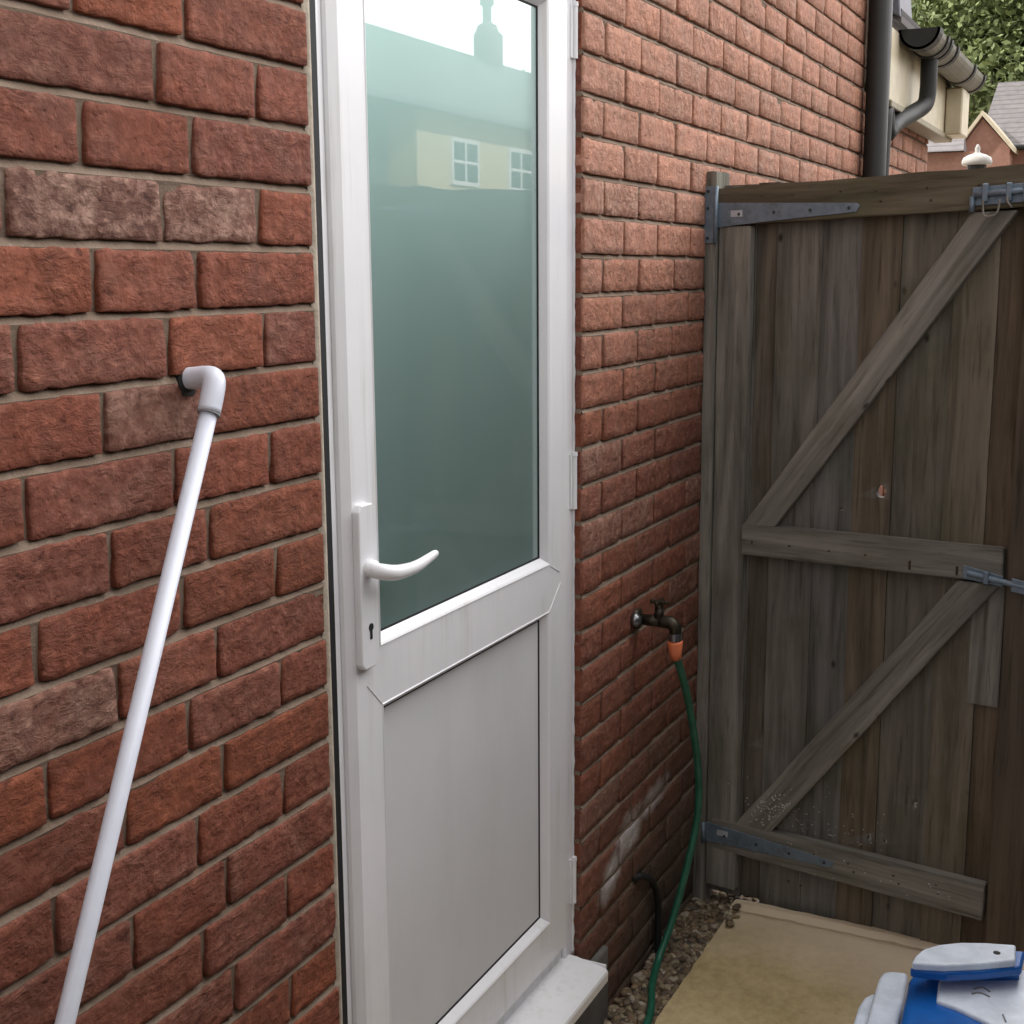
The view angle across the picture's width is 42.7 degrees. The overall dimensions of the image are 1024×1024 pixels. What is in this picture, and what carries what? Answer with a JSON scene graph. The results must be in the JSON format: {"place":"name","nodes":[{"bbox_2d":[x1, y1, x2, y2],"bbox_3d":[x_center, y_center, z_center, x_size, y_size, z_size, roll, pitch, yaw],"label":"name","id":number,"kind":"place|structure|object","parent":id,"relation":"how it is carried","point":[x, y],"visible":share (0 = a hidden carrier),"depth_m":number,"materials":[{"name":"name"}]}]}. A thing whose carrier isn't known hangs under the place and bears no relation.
{"place":"outdoors","nodes":[
{"label":"outdoors","id":0,"kind":"place"},
{"bbox_2d":[926,138,974,170],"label":"garage","id":1,"kind":"structure","parent":0,"point":[947,156],"depth_m":24.87,"materials":[{"name":"red brick"}]},
{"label":"ground","id":2,"kind":"structure","parent":0,"visible":0},
{"bbox_2d":[0,0,928,1023],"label":"house wall","id":3,"kind":"structure","parent":2,"relation":"on","point":[158,230],"depth_m":1.63,"materials":[{"name":"brick"}]},
{"bbox_2d":[54,366,225,1023],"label":"overflow pipe","id":4,"kind":"object","parent":3,"relation":"attached to","point":[209,382],"visible":0.93,"depth_m":1.40,"materials":[{"name":"white plastic"}]},
{"bbox_2d":[309,0,607,1023],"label":"back door","id":5,"kind":"structure","parent":3,"relation":"attached to","point":[443,158],"depth_m":2.17,"materials":[{"name":"white plastic"}]},
{"bbox_2d":[632,872,661,952],"bbox_3d":[0.325,0.970,3.123,0.030,0.283,0.150,6,12,32],"label":"wall cable","id":6,"kind":"object","parent":3,"relation":"attached to","point":[650,879],"depth_m":3.17,"materials":[{"name":"black rubber"}]},
{"bbox_2d":[630,598,682,660],"bbox_3d":[0.319,0.263,2.907,0.118,0.136,0.066,5,11,26],"label":"garden tap","id":7,"kind":"object","parent":3,"relation":"attached to","point":[639,618],"visible":0.99,"depth_m":2.90,"materials":[{"name":"black metal"}]},
{"bbox_2d":[642,660,702,1023],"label":"garden hose","id":8,"kind":"object","parent":7,"relation":"hanging from","point":[650,1012],"visible":0.99,"depth_m":3.12,"materials":[{"name":"green rubber"}]},
{"bbox_2d":[863,0,892,176],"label":"downpipe","id":9,"kind":"object","parent":3,"relation":"attached to","point":[877,84],"depth_m":4.58,"materials":[{"name":"black plastic"}]},
{"bbox_2d":[889,0,969,142],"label":"eaves","id":10,"kind":"object","parent":3,"relation":"attached to","point":[944,119],"visible":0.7,"depth_m":5.17,"materials":[{"name":"cream painted wood"},{"name":"black plastic"}]},
{"bbox_2d":[886,26,986,174],"bbox_3d":[1.714,-0.610,5.488,0.210,2.508,1.523,5,11,26],"label":"gutter","id":11,"kind":"object","parent":3,"relation":"attached to","point":[935,50],"visible":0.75,"depth_m":4.97,"materials":[{"name":"black plastic"}]},
{"bbox_2d":[574,945,607,1023],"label":"door step","id":12,"kind":"object","parent":2,"relation":"on","point":[595,1011],"depth_m":2.86,"materials":[{"name":"grey concrete"}]},
{"bbox_2d":[693,171,729,899],"bbox_3d":[0.504,0.131,3.337,0.029,1.935,0.076,7,12,34],"label":"gate post","id":13,"kind":"object","parent":2,"relation":"on","point":[701,889],"visible":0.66,"depth_m":3.29,"materials":[{"name":"brown wood"}]},
{"bbox_2d":[701,164,1023,944],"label":"wooden gate","id":14,"kind":"structure","parent":13,"relation":"attached to","point":[869,334],"depth_m":3.11,"materials":[{"name":"wood"}]},
{"bbox_2d":[603,800,916,1023],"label":"gravel","id":15,"kind":"structure","parent":2,"relation":"on","point":[698,923],"depth_m":3.17,"materials":[{"name":"brown gravel"}]},
{"bbox_2d":[655,910,920,1023],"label":"paving slab","id":16,"kind":"structure","parent":2,"relation":"on","point":[747,968],"depth_m":3.03,"materials":[{"name":"stone"}]},
{"bbox_2d":[854,943,1023,1023],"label":"plastic toy","id":17,"kind":"object","parent":16,"relation":"on","point":[968,983],"visible":1,"depth_m":2.40,"materials":[{"name":"white plastic"}]},
{"bbox_2d":[730,899,1023,969],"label":"paving slab","id":18,"kind":"structure","parent":2,"relation":"on","point":[821,922],"depth_m":3.26,"materials":[{"name":"stone"}]},
{"bbox_2d":[911,0,982,27],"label":"broadleaf tree","id":19,"kind":"object","parent":2,"relation":"on","point":[916,2],"visible":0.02,"depth_m":36.79,"materials":[{"name":"green plant"}]},
{"bbox_2d":[911,0,1023,127],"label":"broadleaf tree","id":20,"kind":"object","parent":2,"relation":"on","point":[963,30],"visible":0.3,"depth_m":32.27,"materials":[{"name":"green plant"}]},
{"bbox_2d":[923,0,1023,81],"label":"broadleaf tree","id":21,"kind":"object","parent":2,"relation":"on","point":[1021,2],"visible":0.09,"depth_m":32.97,"materials":[{"name":"green plant"}]},
{"bbox_2d":[966,81,1023,167],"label":"house","id":22,"kind":"structure","parent":2,"relation":"on","point":[996,133],"depth_m":26.93,"materials":[{"name":"red brick"}]},
{"bbox_2d":[985,320,1023,951],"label":"gate post","id":23,"kind":"object","parent":2,"relation":"on","point":[1005,913],"visible":0.77,"depth_m":2.96,"materials":[{"name":"brown wood"}]},
{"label":"path","id":24,"kind":"structure","parent":0,"visible":0},
{"bbox_2d":[961,144,991,168],"bbox_3d":[2.455,-0.800,7.087,0.156,2.300,0.156,5,11,26],"label":"lantern","id":25,"kind":"object","parent":24,"relation":"on","point":[977,159],"visible":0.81,"depth_m":6.86,"materials":[{"name":"white paint"}]}
]}

